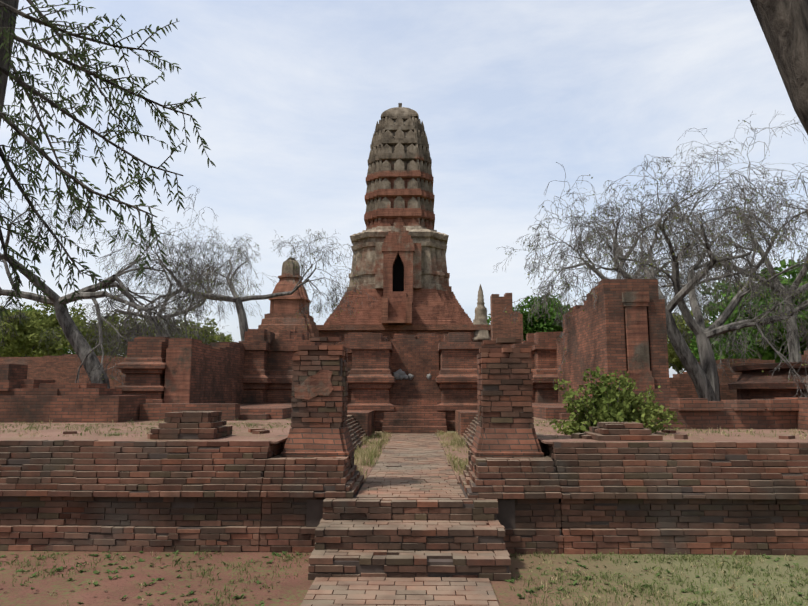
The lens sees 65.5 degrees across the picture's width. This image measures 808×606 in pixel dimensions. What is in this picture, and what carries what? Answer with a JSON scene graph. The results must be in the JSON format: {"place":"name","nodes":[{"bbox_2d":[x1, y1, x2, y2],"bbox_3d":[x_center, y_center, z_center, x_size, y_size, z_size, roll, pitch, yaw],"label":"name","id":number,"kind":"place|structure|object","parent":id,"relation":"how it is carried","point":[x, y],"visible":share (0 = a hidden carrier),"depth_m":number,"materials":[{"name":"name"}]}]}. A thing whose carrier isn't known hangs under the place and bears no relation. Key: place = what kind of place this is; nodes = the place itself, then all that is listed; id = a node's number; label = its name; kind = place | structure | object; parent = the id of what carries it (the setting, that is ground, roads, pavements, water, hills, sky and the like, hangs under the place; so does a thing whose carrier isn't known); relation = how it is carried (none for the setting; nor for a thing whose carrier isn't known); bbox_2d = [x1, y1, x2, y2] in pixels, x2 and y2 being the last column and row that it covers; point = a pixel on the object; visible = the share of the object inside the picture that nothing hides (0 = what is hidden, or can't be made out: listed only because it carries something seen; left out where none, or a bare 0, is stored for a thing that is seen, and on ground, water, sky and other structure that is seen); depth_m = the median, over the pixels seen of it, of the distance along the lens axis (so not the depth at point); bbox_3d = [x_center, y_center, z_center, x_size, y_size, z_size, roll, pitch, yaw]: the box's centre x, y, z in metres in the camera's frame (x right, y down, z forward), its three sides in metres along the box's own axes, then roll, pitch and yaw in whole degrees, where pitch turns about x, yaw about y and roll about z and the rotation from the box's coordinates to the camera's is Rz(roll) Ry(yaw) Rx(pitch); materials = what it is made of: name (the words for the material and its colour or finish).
{"place":"outdoors","nodes":[
{"label":"outdoors","id":0,"kind":"place"},
{"bbox_2d":[0,0,215,325],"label":"foliage","id":1,"kind":"object","parent":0,"point":[78,206],"depth_m":3.33,"materials":[{"name":"green plant"}]},
{"bbox_2d":[0,431,807,605],"bbox_3d":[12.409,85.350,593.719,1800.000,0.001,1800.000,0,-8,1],"label":"ground","id":2,"kind":"structure","parent":0,"point":[290,591],"depth_m":6.34,"materials":[{"name":"brown soil"}]},
{"bbox_2d":[0,306,71,356],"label":"tree leaves","id":3,"kind":"object","parent":2,"relation":"on","point":[28,339],"depth_m":60.22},
{"bbox_2d":[0,307,75,353],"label":"tree leaves","id":4,"kind":"object","parent":2,"relation":"on","point":[69,351],"depth_m":88.94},
{"bbox_2d":[21,301,119,356],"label":"tree leaves","id":5,"kind":"object","parent":2,"relation":"on","point":[53,323],"depth_m":67.75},
{"bbox_2d":[0,186,245,388],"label":"bare tree","id":6,"kind":"object","parent":2,"relation":"on","point":[93,366],"visible":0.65,"depth_m":22.07,"materials":[{"name":"grey plant"}]},
{"bbox_2d":[97,313,164,355],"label":"tree leaves","id":7,"kind":"object","parent":2,"relation":"on","point":[116,318],"depth_m":77.29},
{"bbox_2d":[37,215,281,356],"bbox_3d":[-14.682,0.442,39.856,16.015,11.858,9.783,-4,-9,27],"label":"bare tree","id":8,"kind":"object","parent":2,"relation":"on","point":[89,323],"visible":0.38,"depth_m":38.98,"materials":[{"name":"grey plant"}]},
{"bbox_2d":[170,317,224,344],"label":"tree leaves","id":9,"kind":"object","parent":2,"relation":"on","point":[205,328],"depth_m":84.09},
{"bbox_2d":[201,329,233,341],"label":"tree leaves","id":10,"kind":"object","parent":2,"relation":"on","point":[227,338],"depth_m":92.15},
{"bbox_2d":[61,224,377,385],"bbox_3d":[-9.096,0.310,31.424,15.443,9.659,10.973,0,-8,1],"label":"bare tree","id":11,"kind":"object","parent":2,"relation":"on","point":[241,313],"visible":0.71,"depth_m":31.30,"materials":[{"name":"grey plant"}]},
{"bbox_2d":[0,552,805,605],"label":"leaf litter","id":12,"kind":"object","parent":2,"relation":"on","point":[279,580],"visible":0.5,"depth_m":6.41,"materials":[{"name":"brown plant"}]},
{"bbox_2d":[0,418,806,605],"bbox_3d":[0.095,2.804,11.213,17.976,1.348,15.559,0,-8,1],"label":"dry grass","id":13,"kind":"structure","parent":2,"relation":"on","point":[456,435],"depth_m":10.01,"materials":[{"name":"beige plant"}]},
{"bbox_2d":[0,337,807,605],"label":"brickwork","id":14,"kind":"object","parent":2,"relation":"on","point":[410,470],"visible":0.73,"depth_m":7.58,"materials":[{"name":"brick"}]},
{"bbox_2d":[294,369,332,399],"bbox_3d":[-1.199,1.078,8.354,0.520,0.410,0.001,0,-8,1],"label":"plaster patch","id":15,"kind":"object","parent":14,"relation":"attached to","point":[318,383],"visible":0.92,"depth_m":8.35,"materials":[{"name":"brown paint"}]},
{"bbox_2d":[281,425,543,456],"bbox_3d":[0.113,1.872,8.580,3.420,0.360,0.910,0,-8,1],"label":"pillar base","id":16,"kind":"object","parent":14,"relation":"on","point":[336,442],"visible":0.92,"depth_m":8.20,"materials":[{"name":"brick"}]},
{"bbox_2d":[0,279,807,439],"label":"brick ruins","id":17,"kind":"object","parent":2,"relation":"on","point":[249,377],"visible":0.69,"depth_m":16.87,"materials":[{"name":"brick"}]},
{"bbox_2d":[164,292,654,402],"bbox_3d":[-0.040,1.141,15.090,11.680,2.720,0.224,-1,-8,4],"label":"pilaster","id":18,"kind":"object","parent":17,"relation":"on","point":[177,385],"visible":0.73,"depth_m":14.81,"materials":[{"name":"red brick"}]},
{"bbox_2d":[392,369,431,379],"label":"stones","id":19,"kind":"object","parent":17,"relation":"on","point":[399,374],"visible":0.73,"depth_m":21.14,"materials":[{"name":"grey stone"}]},
{"bbox_2d":[503,156,807,400],"bbox_3d":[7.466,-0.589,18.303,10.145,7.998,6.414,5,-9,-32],"label":"bare tree","id":20,"kind":"object","parent":17,"relation":"on","point":[696,373],"visible":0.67,"depth_m":18.43,"materials":[{"name":"grey plant"}]},
{"bbox_2d":[526,120,807,400],"bbox_3d":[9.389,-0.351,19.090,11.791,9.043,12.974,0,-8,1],"label":"bare tree","id":21,"kind":"object","parent":17,"relation":"on","point":[704,335],"visible":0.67,"depth_m":18.22,"materials":[{"name":"grey plant"}]},
{"bbox_2d":[728,361,807,399],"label":"round base","id":22,"kind":"object","parent":17,"relation":"on","point":[753,381],"visible":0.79,"depth_m":17.72,"materials":[{"name":"brick"}]},
{"bbox_2d":[0,293,807,399],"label":"brick","id":23,"kind":"object","parent":2,"relation":"on","point":[61,369],"visible":0.12,"depth_m":35.13,"materials":[{"name":"red brick"}]},
{"bbox_2d":[258,313,318,339],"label":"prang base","id":24,"kind":"object","parent":23,"relation":"on","point":[275,323],"visible":0.29,"depth_m":48.55,"materials":[{"name":"brown brick"}]},
{"bbox_2d":[268,257,310,313],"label":"stupa","id":25,"kind":"object","parent":24,"relation":"on","point":[294,301],"visible":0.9,"depth_m":49.62,"materials":[{"name":"brown brick"}]},
{"bbox_2d":[324,289,472,324],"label":"tower base","id":26,"kind":"object","parent":23,"relation":"on","point":[432,307],"visible":0.65,"depth_m":56.20,"materials":[{"name":"brown brick"}]},
{"bbox_2d":[347,226,451,291],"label":"prang cella","id":27,"kind":"structure","parent":26,"relation":"on","point":[429,263],"depth_m":58.79,"materials":[{"name":"grey stone"}]},
{"bbox_2d":[382,223,414,302],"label":"tower porch","id":28,"kind":"object","parent":27,"relation":"attached to","point":[398,239],"visible":0.79,"depth_m":57.03,"materials":[{"name":"brown brick"}]},
{"bbox_2d":[393,253,403,290],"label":"doorway","id":29,"kind":"structure","parent":28,"relation":"in","point":[398,275],"depth_m":57.53,"materials":[{"name":"black"}]},
{"bbox_2d":[364,103,434,229],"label":"prang cob","id":30,"kind":"object","parent":27,"relation":"on","point":[406,214],"visible":0.6,"depth_m":61.40,"materials":[{"name":"brown stone"}]},
{"bbox_2d":[366,116,433,229],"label":"prang antefixes","id":31,"kind":"object","parent":30,"relation":"attached to","point":[399,202],"visible":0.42,"depth_m":61.54,"materials":[{"name":"stone"}]},
{"bbox_2d":[472,284,490,340],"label":"distant stupa","id":32,"kind":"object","parent":23,"relation":"on","point":[480,318],"visible":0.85,"depth_m":53.68,"materials":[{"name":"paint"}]},
{"bbox_2d":[736,273,807,362],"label":"tree leaves","id":33,"kind":"object","parent":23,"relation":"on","point":[768,354],"depth_m":40.86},
{"bbox_2d":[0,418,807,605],"bbox_3d":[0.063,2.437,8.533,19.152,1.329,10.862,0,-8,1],"label":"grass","id":34,"kind":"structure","parent":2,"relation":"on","point":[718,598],"depth_m":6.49,"materials":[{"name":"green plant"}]},
{"bbox_2d":[0,550,807,605],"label":"weeds","id":35,"kind":"object","parent":2,"relation":"on","point":[283,552],"visible":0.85,"depth_m":6.48,"materials":[{"name":"green plant"}]},
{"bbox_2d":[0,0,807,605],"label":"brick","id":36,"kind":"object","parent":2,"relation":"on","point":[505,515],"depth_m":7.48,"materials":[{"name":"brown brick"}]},
{"bbox_2d":[0,415,807,483],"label":"dirt ground","id":37,"kind":"structure","parent":36,"relation":"on","point":[243,433],"depth_m":9.57,"materials":[{"name":"brown soil"}]},
{"bbox_2d":[354,430,469,474],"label":"grass","id":38,"kind":"structure","parent":37,"relation":"on","point":[373,457],"depth_m":13.19,"materials":[{"name":"green plant"}]},
{"bbox_2d":[549,366,682,434],"bbox_3d":[3.271,1.584,9.522,1.906,1.282,1.873,0,-8,1],"label":"bush","id":39,"kind":"object","parent":36,"relation":"on","point":[615,411],"depth_m":9.41,"materials":[{"name":"green plant"}]},
{"bbox_2d":[493,182,743,325],"bbox_3d":[11.148,-0.475,29.325,11.248,10.390,9.158,5,-9,-30],"label":"bare tree","id":40,"kind":"object","parent":2,"relation":"on","point":[635,247],"visible":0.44,"depth_m":29.70,"materials":[{"name":"grey plant"}]},
{"bbox_2d":[618,112,807,361],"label":"bare tree","id":41,"kind":"object","parent":2,"relation":"on","point":[793,345],"visible":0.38,"depth_m":26.61,"materials":[{"name":"grey plant"}]},
{"bbox_2d":[688,305,745,359],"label":"tree leaves","id":42,"kind":"object","parent":2,"relation":"on","point":[694,345],"depth_m":58.25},
{"bbox_2d":[700,259,807,359],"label":"tree leaves","id":43,"kind":"object","parent":2,"relation":"on","point":[794,272],"depth_m":43.72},
{"bbox_2d":[0,0,807,377],"label":"sky","id":44,"kind":"structure","parent":0,"point":[296,92],"materials":[{"name":"blue"}]},
{"bbox_2d":[486,293,571,340],"bbox_3d":[7.585,3.256,37.182,5.486,7.693,4.706,0,-8,1],"label":"green tree","id":45,"kind":"object","parent":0,"point":[534,326],"depth_m":35.93,"materials":[{"name":"green plant"}]},
{"bbox_2d":[667,341,681,371],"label":"tree leaves","id":46,"kind":"object","parent":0,"point":[672,348],"depth_m":77.81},
{"bbox_2d":[667,310,708,373],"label":"tree leaves","id":47,"kind":"object","parent":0,"point":[674,359],"depth_m":74.00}
]}

